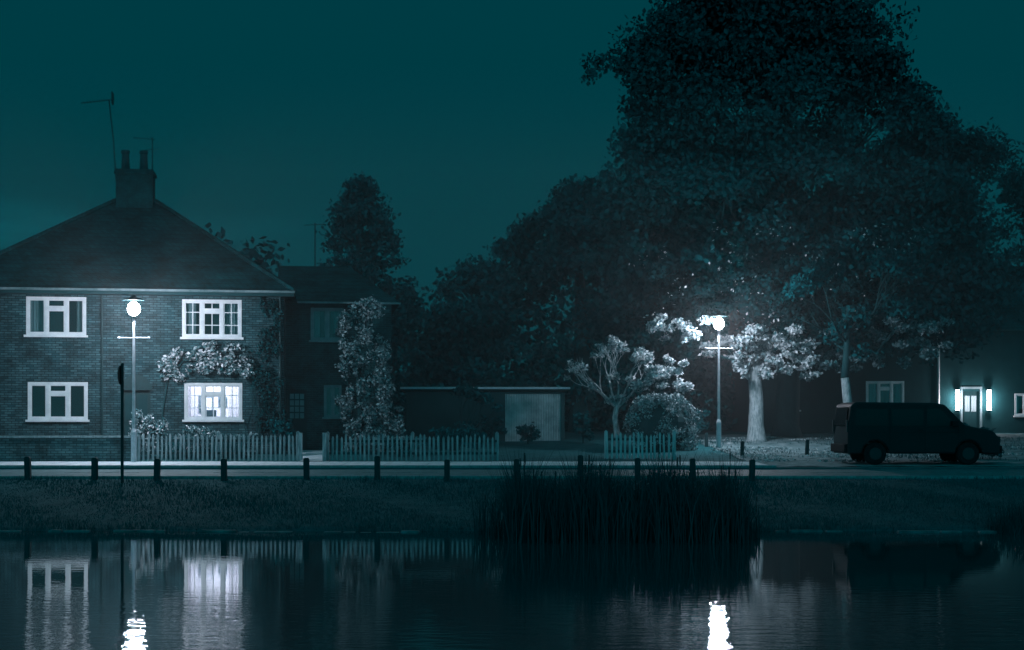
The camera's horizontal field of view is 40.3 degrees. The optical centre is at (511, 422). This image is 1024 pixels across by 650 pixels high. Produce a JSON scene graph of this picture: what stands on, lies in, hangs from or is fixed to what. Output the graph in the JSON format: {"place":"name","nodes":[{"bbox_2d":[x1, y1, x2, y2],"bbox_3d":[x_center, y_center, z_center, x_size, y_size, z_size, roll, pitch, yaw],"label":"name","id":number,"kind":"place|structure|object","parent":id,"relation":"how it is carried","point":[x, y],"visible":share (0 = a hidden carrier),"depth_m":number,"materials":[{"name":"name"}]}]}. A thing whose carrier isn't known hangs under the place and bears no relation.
{"place":"outdoors","nodes":[
{"label":"outdoors","id":0,"kind":"place"},
{"bbox_2d":[159,430,256,459],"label":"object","id":1,"kind":"structure","parent":0,"point":[209,450],"depth_m":42.71,"materials":[{"name":"plant"}]},
{"bbox_2d":[300,450,321,460],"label":"garden path","id":2,"kind":"structure","parent":0,"point":[313,455],"depth_m":44.26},
{"bbox_2d":[0,461,765,464],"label":"pavement","id":3,"kind":"structure","parent":0,"point":[312,463],"depth_m":40.26,"materials":[{"name":"concrete"}]},
{"bbox_2d":[118,295,149,461],"bbox_3d":[-11.180,-1.247,41.300,0.792,5.046,0.614,0,0,37],"label":"street lamp","id":4,"kind":"object","parent":3,"relation":"on","point":[133,308],"visible":0.98,"depth_m":41.26,"materials":[{"name":"metal"}]},
{"bbox_2d":[0,531,1023,649],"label":"pond water","id":5,"kind":"structure","parent":0,"point":[453,590],"depth_m":18.11,"materials":[{"name":"black liquid"}]},
{"bbox_2d":[469,488,508,538],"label":"reeds","id":6,"kind":"object","parent":5,"relation":"in","point":[494,519],"visible":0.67,"depth_m":27.02,"materials":[{"name":"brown plant"}]},
{"bbox_2d":[0,424,1023,530],"bbox_3d":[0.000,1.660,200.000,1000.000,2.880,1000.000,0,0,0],"label":"ground","id":7,"kind":"structure","parent":0,"point":[572,444],"depth_m":32.47,"materials":[{"name":"green plant"}]},
{"bbox_2d":[24,456,31,479],"bbox_3d":[-12.309,1.191,35.520,0.157,0.666,0.140,0,0,0],"label":"wooden bollard","id":8,"kind":"object","parent":7,"relation":"on","point":[27,468],"visible":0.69,"depth_m":35.45,"materials":[{"name":"brown wood"}]},
{"bbox_2d":[0,438,130,460],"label":"brickwork","id":9,"kind":"object","parent":7,"relation":"on","point":[61,449],"depth_m":42.00,"materials":[{"name":"brick"}]},
{"bbox_2d":[0,436,138,437],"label":"coping","id":10,"kind":"object","parent":9,"relation":"on","point":[65,436],"visible":0.95,"depth_m":41.96,"materials":[{"name":"stone"}]},
{"bbox_2d":[91,457,97,479],"bbox_3d":[-10.609,1.230,35.520,0.142,0.700,0.140,0,0,0],"label":"wooden bollard","id":11,"kind":"object","parent":7,"relation":"on","point":[94,467],"visible":0.72,"depth_m":35.45,"materials":[{"name":"brown wood"}]},
{"bbox_2d":[117,363,123,482],"bbox_3d":[-9.826,0.100,35.200,0.092,3.200,0.480,0,0,0],"label":"traffic sign","id":12,"kind":"object","parent":7,"relation":"on","point":[120,374],"visible":0.9,"depth_m":35.17,"materials":[{"name":"metal"}]},
{"bbox_2d":[0,294,284,454],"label":"walls","id":13,"kind":"structure","parent":7,"relation":"on","point":[158,320],"depth_m":44.87,"materials":[{"name":"brick"}]},
{"bbox_2d":[24,296,87,336],"bbox_3d":[-14.543,-3.375,44.587,1.970,1.290,0.170,0,0,-8],"label":"window frame","id":14,"kind":"object","parent":13,"relation":"attached to","point":[47,309],"visible":1,"depth_m":44.57,"materials":[{"name":"wood"}]},
{"bbox_2d":[31,300,81,331],"bbox_3d":[-14.579,-3.375,44.839,1.750,1.290,0.070,0,0,-8],"label":"curtain","id":15,"kind":"object","parent":13,"relation":"hanging from","point":[37,316],"visible":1,"depth_m":44.76,"materials":[{"name":"fabric"}]},
{"bbox_2d":[25,382,89,421],"bbox_3d":[-14.494,-0.665,44.593,1.970,1.270,0.170,0,0,-8],"label":"window frame","id":16,"kind":"object","parent":13,"relation":"attached to","point":[49,393],"visible":1,"depth_m":44.58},
{"bbox_2d":[32,386,83,416],"bbox_3d":[-14.692,-0.640,46.005,2.450,1.920,0.020,0,0,-8],"label":"room back","id":17,"kind":"object","parent":13,"relation":"attached to","point":[57,403],"depth_m":45.96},
{"bbox_2d":[49,301,76,331],"bbox_3d":[-14.741,-3.350,45.998,2.450,1.940,0.020,0,0,-8],"label":"room back","id":18,"kind":"object","parent":13,"relation":"attached to","point":[56,321],"depth_m":45.98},
{"bbox_2d":[23,294,246,382],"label":"brick lintels","id":19,"kind":"object","parent":13,"relation":"attached to","point":[48,378],"visible":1,"depth_m":45.14,"materials":[{"name":"brick"}]},
{"bbox_2d":[120,375,151,389],"bbox_3d":[-12.093,-1.300,44.939,1.000,0.500,0.010,0,0,-8],"label":"door arch","id":20,"kind":"structure","parent":13,"relation":"attached to","point":[142,383],"depth_m":44.95,"materials":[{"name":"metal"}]},
{"bbox_2d":[124,390,149,454],"bbox_3d":[-12.115,0.000,45.094,0.900,2.100,0.060,0,0,-8],"label":"front door","id":21,"kind":"structure","parent":13,"relation":"attached to","point":[137,393],"depth_m":45.06,"materials":[{"name":"metal"}]},
{"bbox_2d":[125,395,147,446],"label":"door panels","id":22,"kind":"object","parent":21,"relation":"attached to","point":[143,402],"visible":0.38,"depth_m":45.02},
{"bbox_2d":[0,289,293,296],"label":"soffit","id":23,"kind":"structure","parent":13,"relation":"attached to","point":[151,293],"depth_m":44.65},
{"bbox_2d":[0,287,294,292],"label":"gutter","id":24,"kind":"object","parent":23,"relation":"attached to","point":[118,289],"visible":1,"depth_m":44.54,"materials":[{"name":"paint"}]},
{"bbox_2d":[0,202,295,297],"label":"hip roof","id":25,"kind":"structure","parent":13,"relation":"on","point":[156,246],"depth_m":46.19,"materials":[{"name":"tile"}]},
{"bbox_2d":[114,168,156,207],"bbox_3d":[-13.350,-7.965,49.566,1.380,1.930,0.920,0,0,-8],"label":"chimney stack","id":26,"kind":"object","parent":25,"relation":"on","point":[135,188],"visible":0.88,"depth_m":49.17,"materials":[{"name":"brick"}]},
{"bbox_2d":[81,91,159,181],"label":"tv aerials","id":27,"kind":"object","parent":26,"relation":"attached to","point":[112,99],"visible":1,"depth_m":49.30,"materials":[{"name":"metal"}]},
{"bbox_2d":[121,150,147,168],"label":"chimney pots","id":28,"kind":"object","parent":26,"relation":"on","point":[125,164],"visible":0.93,"depth_m":49.47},
{"bbox_2d":[0,198,296,291],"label":"ridge tiles","id":29,"kind":"object","parent":25,"relation":"on","point":[190,223],"visible":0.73,"depth_m":47.35,"materials":[{"name":"tile"}]},
{"bbox_2d":[101,295,280,435],"bbox_3d":[-10.333,-1.600,45.113,5.705,5.200,0.080,0,0,-8],"label":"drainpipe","id":30,"kind":"object","parent":13,"relation":"attached to","point":[102,363],"visible":0.65,"depth_m":44.70,"materials":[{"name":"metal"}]},
{"bbox_2d":[155,339,255,451],"bbox_3d":[-9.884,-0.860,45.083,3.181,3.722,0.425,0,0,-8],"label":"climbing rose","id":31,"kind":"object","parent":13,"relation":"attached to","point":[166,364],"visible":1,"depth_m":45.04,"materials":[{"name":"green plant"}]},
{"bbox_2d":[196,303,218,333],"bbox_3d":[-9.919,-3.320,46.675,2.490,1.940,0.020,0,0,-8],"label":"room back","id":32,"kind":"object","parent":13,"relation":"attached to","point":[208,321],"visible":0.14,"depth_m":46.64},
{"bbox_2d":[180,299,242,339],"bbox_3d":[-9.720,-3.345,45.264,2.010,1.290,0.170,0,0,-8],"label":"window frame","id":33,"kind":"object","parent":13,"relation":"attached to","point":[220,311],"visible":1,"depth_m":45.26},
{"bbox_2d":[186,303,237,333],"bbox_3d":[-9.756,-3.345,45.517,1.790,1.290,0.070,0,0,-8],"label":"curtain","id":34,"kind":"object","parent":13,"relation":"hanging from","point":[227,318],"visible":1,"depth_m":45.56,"materials":[{"name":"fabric"}]},
{"bbox_2d":[182,383,243,421],"bbox_3d":[-9.676,-0.660,45.271,1.960,1.260,0.170,0,0,-8],"label":"window frame","id":35,"kind":"object","parent":13,"relation":"attached to","point":[221,394],"visible":1,"depth_m":45.26,"materials":[{"name":"wood"}]},
{"bbox_2d":[188,387,238,416],"bbox_3d":[-9.725,-0.650,45.582,1.810,1.300,0.060,0,0,-8],"label":"lit curtain","id":36,"kind":"object","parent":13,"relation":"hanging from","point":[235,402],"visible":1,"depth_m":45.66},
{"bbox_2d":[244,296,285,451],"bbox_3d":[-8.019,-1.619,45.403,1.389,5.444,0.355,0,0,-8],"label":"wall ivy","id":37,"kind":"object","parent":13,"relation":"attached to","point":[267,334],"depth_m":45.38,"materials":[{"name":"green plant"}]},
{"bbox_2d":[128,409,168,458],"bbox_3d":[-11.194,0.366,43.343,1.362,1.611,1.085,0,0,0],"label":"flowering shrub","id":38,"kind":"object","parent":7,"relation":"on","point":[150,426],"visible":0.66,"depth_m":43.18,"materials":[{"name":"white plant"}]},
{"bbox_2d":[154,459,160,480],"bbox_3d":[-9.023,1.243,35.520,0.154,0.660,0.140,0,0,0],"label":"wooden bollard","id":39,"kind":"object","parent":7,"relation":"on","point":[157,466],"visible":0.69,"depth_m":35.45,"materials":[{"name":"brown wood"}]},
{"bbox_2d":[167,425,216,451],"bbox_3d":[-9.864,0.608,43.195,1.571,1.094,1.111,0,0,0],"label":"flowering shrub","id":40,"kind":"object","parent":7,"relation":"on","point":[195,430],"visible":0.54,"depth_m":43.16,"materials":[{"name":"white plant"}]},
{"bbox_2d":[191,387,227,416],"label":"living room walls","id":41,"kind":"structure","parent":7,"relation":"on","point":[198,392],"depth_m":48.06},
{"bbox_2d":[191,396,226,416],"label":"pictures and furniture","id":42,"kind":"object","parent":41,"relation":"in","point":[209,413],"visible":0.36,"depth_m":47.88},
{"bbox_2d":[137,431,299,460],"bbox_3d":[-8.850,0.810,42.085,4.920,1.140,0.170,0,0,0],"label":"picket fence","id":43,"kind":"object","parent":7,"relation":"on","point":[218,440],"visible":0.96,"depth_m":42.00,"materials":[{"name":"grey wood"}]},
{"bbox_2d":[221,459,226,480],"bbox_3d":[-7.322,1.249,35.520,0.144,0.669,0.140,0,0,0],"label":"wooden bollard","id":44,"kind":"object","parent":7,"relation":"on","point":[223,469],"visible":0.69,"depth_m":35.45,"materials":[{"name":"brown wood"}]},
{"bbox_2d":[222,431,260,456],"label":"garden shrub","id":45,"kind":"object","parent":7,"relation":"on","point":[250,435],"visible":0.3,"depth_m":43.23,"materials":[{"name":"green plant"}]},
{"bbox_2d":[269,417,295,455],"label":"garden shrub","id":46,"kind":"object","parent":7,"relation":"on","point":[286,427],"visible":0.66,"depth_m":44.19,"materials":[{"name":"green plant"}]},
{"bbox_2d":[303,458,309,479],"bbox_3d":[-5.225,1.222,35.520,0.149,0.661,0.140,0,0,0],"label":"wooden bollard","id":47,"kind":"object","parent":7,"relation":"on","point":[306,470],"visible":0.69,"depth_m":35.45,"materials":[{"name":"brown wood"}]},
{"bbox_2d":[298,433,326,460],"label":"gate posts","id":48,"kind":"object","parent":7,"relation":"on","point":[324,446],"visible":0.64,"depth_m":41.86,"materials":[{"name":"white wood"}]},
{"bbox_2d":[285,302,390,450],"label":"wing walls","id":49,"kind":"structure","parent":7,"relation":"on","point":[311,369],"depth_m":47.73,"materials":[{"name":"brick"}]},
{"bbox_2d":[287,390,306,450],"bbox_3d":[-7.347,-0.060,47.739,0.660,2.120,0.050,0,0,-8],"label":"side door","id":50,"kind":"structure","parent":49,"relation":"attached to","point":[300,425],"depth_m":47.73,"materials":[{"name":"wood"}]},
{"bbox_2d":[290,394,303,417],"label":"door panes","id":51,"kind":"object","parent":50,"relation":"attached to","point":[296,404],"visible":1,"depth_m":47.70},
{"bbox_2d":[309,308,343,341],"bbox_3d":[-6.320,-3.340,47.762,1.240,1.180,0.170,0,0,-8],"label":"window frame","id":52,"kind":"object","parent":49,"relation":"attached to","point":[327,338],"visible":0.82,"depth_m":47.75,"materials":[{"name":"wood"}]},
{"bbox_2d":[314,311,339,336],"bbox_3d":[-6.356,-3.340,48.015,1.020,1.180,0.070,0,0,-8],"label":"curtain","id":53,"kind":"object","parent":49,"relation":"hanging from","point":[317,323],"visible":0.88,"depth_m":47.99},
{"bbox_2d":[320,311,333,336],"bbox_3d":[-6.518,-3.315,49.173,1.720,1.830,0.020,0,0,-8],"label":"room back","id":54,"kind":"object","parent":49,"relation":"attached to","point":[322,323],"depth_m":49.15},
{"bbox_2d":[322,385,342,418],"bbox_3d":[-6.132,-0.710,47.788,0.720,1.160,0.170,0,0,-8],"label":"window frame","id":55,"kind":"object","parent":49,"relation":"attached to","point":[332,415],"visible":0.87,"depth_m":47.78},
{"bbox_2d":[327,388,338,414],"bbox_3d":[-6.330,-0.685,49.200,1.200,1.810,0.020,0,0,-8],"label":"room back","id":56,"kind":"object","parent":49,"relation":"attached to","point":[329,401],"depth_m":49.18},
{"bbox_2d":[278,266,399,315],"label":"wing roof","id":57,"kind":"structure","parent":49,"relation":"on","point":[327,284],"depth_m":49.13,"materials":[{"name":"tile"}]},
{"bbox_2d":[304,223,325,265],"bbox_3d":[-7.285,-6.400,51.681,0.802,2.000,0.038,0,0,-8],"label":"wing aerial","id":58,"kind":"object","parent":57,"relation":"on","point":[315,224],"visible":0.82,"depth_m":51.67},
{"bbox_2d":[297,301,400,303],"bbox_3d":[-5.540,-4.080,47.531,3.500,0.060,0.095,0,0,-8],"label":"wing gutter","id":59,"kind":"object","parent":57,"relation":"attached to","point":[342,302],"visible":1,"depth_m":47.44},
{"bbox_2d":[329,294,405,451],"bbox_3d":[-4.774,-1.566,46.752,2.582,5.546,1.589,0,0,0],"label":"ivy clad tree","id":60,"kind":"object","parent":7,"relation":"on","point":[369,307],"visible":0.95,"depth_m":46.38,"materials":[{"name":"green plant"}]},
{"bbox_2d":[316,171,429,413],"bbox_3d":[-6.624,-5.241,62.223,6.324,11.882,3.953,0,0,0],"label":"poplar tree","id":61,"kind":"object","parent":7,"relation":"on","point":[359,208],"visible":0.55,"depth_m":61.76,"materials":[{"name":"green plant"}]},
{"bbox_2d":[374,456,379,479],"bbox_3d":[-3.423,1.195,35.520,0.146,0.709,0.140,0,0,0],"label":"wooden bollard","id":62,"kind":"object","parent":7,"relation":"on","point":[376,466],"visible":0.71,"depth_m":35.45,"materials":[{"name":"brown wood"}]},
{"bbox_2d":[371,435,426,456],"bbox_3d":[-3.606,0.759,44.499,1.868,0.766,1.106,0,0,0],"label":"garden shrub","id":63,"kind":"object","parent":7,"relation":"on","point":[394,444],"visible":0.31,"depth_m":44.41,"materials":[{"name":"green plant"}]},
{"bbox_2d":[327,431,498,460],"bbox_3d":[-2.999,0.820,42.085,5.221,1.120,0.170,0,0,0],"label":"picket fence","id":64,"kind":"object","parent":7,"relation":"on","point":[412,453],"visible":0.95,"depth_m":42.00,"materials":[{"name":"grey wood"}]},
{"bbox_2d":[444,459,449,481],"bbox_3d":[-1.650,1.265,35.520,0.140,0.662,0.140,0,0,0],"label":"wooden bollard","id":65,"kind":"object","parent":7,"relation":"on","point":[447,469],"visible":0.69,"depth_m":35.45,"materials":[{"name":"brown wood"}]},
{"bbox_2d":[426,426,486,451],"bbox_3d":[-1.833,0.580,45.505,2.075,0.951,1.097,0,0,0],"label":"garden shrub","id":66,"kind":"object","parent":7,"relation":"on","point":[459,432],"visible":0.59,"depth_m":45.39,"materials":[{"name":"green plant"}]},
{"bbox_2d":[196,222,731,428],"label":"distant trees","id":67,"kind":"object","parent":7,"relation":"on","point":[538,314],"visible":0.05,"depth_m":72.87,"materials":[{"name":"green plant"}]},
{"bbox_2d":[449,384,503,446],"bbox_3d":[-1.205,-0.218,49.734,1.975,2.330,1.287,0,0,-32],"label":"hazel tree","id":68,"kind":"object","parent":7,"relation":"on","point":[475,393],"visible":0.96,"depth_m":49.64,"materials":[{"name":"green plant"}]},
{"bbox_2d":[400,387,569,441],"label":"garage","id":69,"kind":"structure","parent":7,"relation":"on","point":[542,409],"depth_m":52.77,"materials":[{"name":"brick"}]},
{"bbox_2d":[505,394,560,440],"bbox_3d":[0.792,-0.050,52.885,2.100,2.100,0.028,0,0,-3],"label":"corrugated door","id":70,"kind":"structure","parent":69,"relation":"in","point":[544,410],"depth_m":52.89,"materials":[{"name":"paint"}]},
{"bbox_2d":[467,415,507,444],"bbox_3d":[-0.982,0.281,51.227,1.734,1.164,1.103,0,0,0],"label":"garden shrub","id":71,"kind":"object","parent":7,"relation":"on","point":[493,428],"visible":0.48,"depth_m":51.13,"materials":[{"name":"green plant"}]},
{"bbox_2d":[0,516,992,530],"bbox_3d":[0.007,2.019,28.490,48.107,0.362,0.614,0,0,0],"label":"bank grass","id":72,"kind":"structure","parent":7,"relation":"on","point":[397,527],"depth_m":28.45,"materials":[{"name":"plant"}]},
{"bbox_2d":[0,529,1002,532],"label":"pond edging","id":73,"kind":"object","parent":7,"relation":"on","point":[899,531],"visible":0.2,"depth_m":28.17,"materials":[{"name":"stone"}]},
{"bbox_2d":[0,465,1023,467],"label":"kerb","id":74,"kind":"structure","parent":7,"relation":"on","point":[295,466],"depth_m":39.00,"materials":[{"name":"concrete"}]},
{"bbox_2d":[0,476,1023,478],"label":"kerb","id":75,"kind":"structure","parent":7,"relation":"on","point":[497,477],"depth_m":35.86,"materials":[{"name":"concrete"}]},
{"bbox_2d":[516,424,540,443],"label":"garden shrub","id":76,"kind":"object","parent":7,"relation":"on","point":[524,431],"visible":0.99,"depth_m":51.20,"materials":[{"name":"green plant"}]},
{"bbox_2d":[394,171,697,432],"bbox_3d":[1.698,-5.308,63.132,13.978,12.072,8.044,0,0,0],"label":"oak tree","id":77,"kind":"object","parent":7,"relation":"on","point":[448,329],"visible":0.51,"depth_m":62.24,"materials":[{"name":"green plant"}]},
{"bbox_2d":[391,353,737,430],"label":"distant hedge","id":78,"kind":"object","parent":7,"relation":"on","point":[727,391],"visible":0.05,"depth_m":68.97,"materials":[{"name":"green plant"}]},
{"bbox_2d":[572,410,593,442],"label":"garden shrub","id":79,"kind":"object","parent":7,"relation":"on","point":[584,430],"visible":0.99,"depth_m":51.08,"materials":[{"name":"green plant"}]},
{"bbox_2d":[484,441,763,542],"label":"reeds","id":80,"kind":"object","parent":7,"relation":"on","point":[590,507],"visible":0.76,"depth_m":25.73,"materials":[{"name":"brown plant"}]},
{"bbox_2d":[635,458,640,478],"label":"wooden bollard","id":81,"kind":"object","parent":7,"relation":"on","point":[637,460],"visible":0.59,"depth_m":35.45,"materials":[{"name":"brown wood"}]},
{"bbox_2d":[563,313,714,445],"bbox_3d":[4.529,-1.513,49.350,5.396,4.886,2.582,0,0,0],"label":"magnolia tree","id":82,"kind":"object","parent":7,"relation":"on","point":[655,372],"visible":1,"depth_m":49.26,"materials":[{"name":"green plant"}]},
{"bbox_2d":[604,430,675,459],"bbox_3d":[3.950,0.780,43.085,2.220,1.120,0.170,0,0,0],"label":"picket fence","id":83,"kind":"object","parent":7,"relation":"on","point":[638,439],"visible":0.92,"depth_m":43.00,"materials":[{"name":"grey wood"}]},
{"bbox_2d":[622,391,700,450],"bbox_3d":[5.142,0.042,47.906,2.747,2.276,2.225,0,0,0],"label":"clipped hedge","id":84,"kind":"object","parent":7,"relation":"on","point":[655,414],"visible":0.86,"depth_m":47.29,"materials":[{"name":"green plant"}]},
{"bbox_2d":[692,409,710,432],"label":"garden shrub","id":85,"kind":"object","parent":7,"relation":"on","point":[700,424],"visible":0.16,"depth_m":53.37,"materials":[{"name":"green plant"}]},
{"bbox_2d":[705,312,732,447],"bbox_3d":[7.180,-1.429,48.500,0.792,4.822,0.614,0,0,37],"label":"street lamp","id":86,"kind":"object","parent":7,"relation":"on","point":[718,323],"visible":0.98,"depth_m":48.46,"materials":[{"name":"metal"}]},
{"bbox_2d":[749,459,754,481],"bbox_3d":[6.100,1.266,35.520,0.159,0.676,0.140,0,0,0],"label":"wooden bollard","id":87,"kind":"object","parent":7,"relation":"on","point":[751,466],"visible":0.68,"depth_m":35.45,"materials":[{"name":"brown wood"}]},
{"bbox_2d":[746,496,767,538],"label":"reeds","id":88,"kind":"object","parent":7,"relation":"on","point":[755,532],"visible":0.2,"depth_m":26.76,"materials":[{"name":"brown plant"}]},
{"bbox_2d":[565,0,1023,437],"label":"chestnut tree","id":89,"kind":"object","parent":7,"relation":"on","point":[773,60],"visible":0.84,"depth_m":54.47,"materials":[{"name":"green plant"}]},
{"bbox_2d":[698,316,954,442],"bbox_3d":[11.586,-1.577,51.979,9.280,4.814,3.871,0,0,0],"label":"lime tree","id":90,"kind":"object","parent":7,"relation":"on","point":[755,367],"visible":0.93,"depth_m":51.62,"materials":[{"name":"green plant"}]},
{"bbox_2d":[765,245,927,402],"bbox_3d":[12.195,-2.846,51.093,5.735,7.407,5.106,0,0,-7],"label":"sycamore tree","id":91,"kind":"object","parent":7,"relation":"on","point":[887,267],"visible":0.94,"depth_m":50.54,"materials":[{"name":"green plant"}]},
{"bbox_2d":[696,433,1023,466],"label":"gravel forecourt","id":92,"kind":"structure","parent":7,"relation":"on","point":[1011,460],"depth_m":44.17,"materials":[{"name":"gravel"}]},
{"bbox_2d":[696,436,1023,462],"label":"fallen leaves","id":93,"kind":"object","parent":92,"relation":"on","point":[830,454],"visible":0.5,"depth_m":44.15,"materials":[{"name":"plant"}]},
{"bbox_2d":[831,402,1001,464],"bbox_3d":[11.720,0.305,40.675,4.500,1.790,2.190,0,0,0],"label":"parked van","id":94,"kind":"object","parent":92,"relation":"on","point":[944,432],"visible":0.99,"depth_m":39.75,"materials":[{"name":"paint"}]},
{"bbox_2d":[732,330,1023,432],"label":"walls","id":95,"kind":"structure","parent":7,"relation":"on","point":[997,366],"depth_m":62.00,"materials":[{"name":"paint"}]},
{"bbox_2d":[725,266,1023,338],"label":"roof","id":96,"kind":"structure","parent":95,"relation":"on","point":[1015,316],"depth_m":62.94,"materials":[{"name":"tile"}]},
{"bbox_2d":[868,384,900,401],"bbox_3d":[16.550,-1.275,62.240,1.600,1.150,0.070,0,0,0],"label":"curtain","id":97,"kind":"object","parent":95,"relation":"hanging from","point":[871,392],"visible":0.66,"depth_m":62.23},
{"bbox_2d":[866,381,903,402],"bbox_3d":[16.550,-1.275,61.985,1.820,1.150,0.170,0,0,0],"label":"window frame","id":98,"kind":"object","parent":95,"relation":"attached to","point":[879,388],"visible":0.64,"depth_m":61.98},
{"bbox_2d":[880,384,894,401],"bbox_3d":[16.550,-1.250,63.410,2.300,1.800,0.020,0,0,0],"label":"room back","id":99,"kind":"object","parent":95,"relation":"attached to","point":[884,395],"depth_m":63.40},
{"bbox_2d":[937,330,939,403],"bbox_3d":[18.900,-1.800,61.920,0.111,4.600,0.111,0,0,-23],"label":"drainpipe","id":100,"kind":"object","parent":95,"relation":"attached to","point":[938,380],"visible":0.42,"depth_m":61.87,"materials":[{"name":"white paint"}]},
{"bbox_2d":[963,391,978,427],"bbox_3d":[20.375,-0.450,62.125,0.750,1.900,0.050,0,0,0],"label":"front door","id":101,"kind":"structure","parent":95,"relation":"attached to","point":[970,418],"depth_m":62.10,"materials":[{"name":"metal"}]},
{"bbox_2d":[965,396,975,411],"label":"door panes","id":102,"kind":"object","parent":101,"relation":"attached to","point":[967,403],"visible":1,"depth_m":62.09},
{"bbox_2d":[960,387,981,427],"bbox_3d":[20.375,-0.550,61.989,0.950,2.100,0.062,0,0,0],"label":"porch surround","id":103,"kind":"object","parent":95,"relation":"attached to","point":[961,403],"visible":0.76,"depth_m":61.96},
{"bbox_2d":[955,388,991,411],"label":"lantern caps","id":104,"kind":"object","parent":95,"relation":"attached to","point":[959,410],"visible":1,"depth_m":61.78,"materials":[{"name":"metal"}]},
{"bbox_2d":[956,390,990,409],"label":"wall lanterns","id":105,"kind":"object","parent":104,"relation":"attached to","point":[958,399],"depth_m":61.76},
{"bbox_2d":[1013,393,1023,416],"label":"window frame","id":106,"kind":"object","parent":95,"relation":"attached to","point":[1016,413],"visible":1,"depth_m":61.98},
{"bbox_2d":[806,96,1023,367],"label":"pine tree","id":107,"kind":"object","parent":7,"relation":"on","point":[971,149],"visible":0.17,"depth_m":63.34,"materials":[{"name":"green plant"}]},
{"bbox_2d":[985,487,1023,535],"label":"reeds","id":108,"kind":"object","parent":7,"relation":"on","point":[1011,523],"visible":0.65,"depth_m":27.94,"materials":[{"name":"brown plant"}]},
{"bbox_2d":[0,469,1023,475],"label":"road","id":109,"kind":"structure","parent":0,"point":[475,472],"depth_m":37.45,"materials":[{"name":"asphalt"}]},
{"bbox_2d":[64,472,1023,472],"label":"road marking","id":110,"kind":"object","parent":109,"relation":"on","point":[540,472],"visible":0.69,"depth_m":37.45,"materials":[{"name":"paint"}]},
{"bbox_2d":[0,0,1023,417],"label":"sky","id":111,"kind":"structure","parent":0,"point":[258,113],"materials":[{"name":"teal"}]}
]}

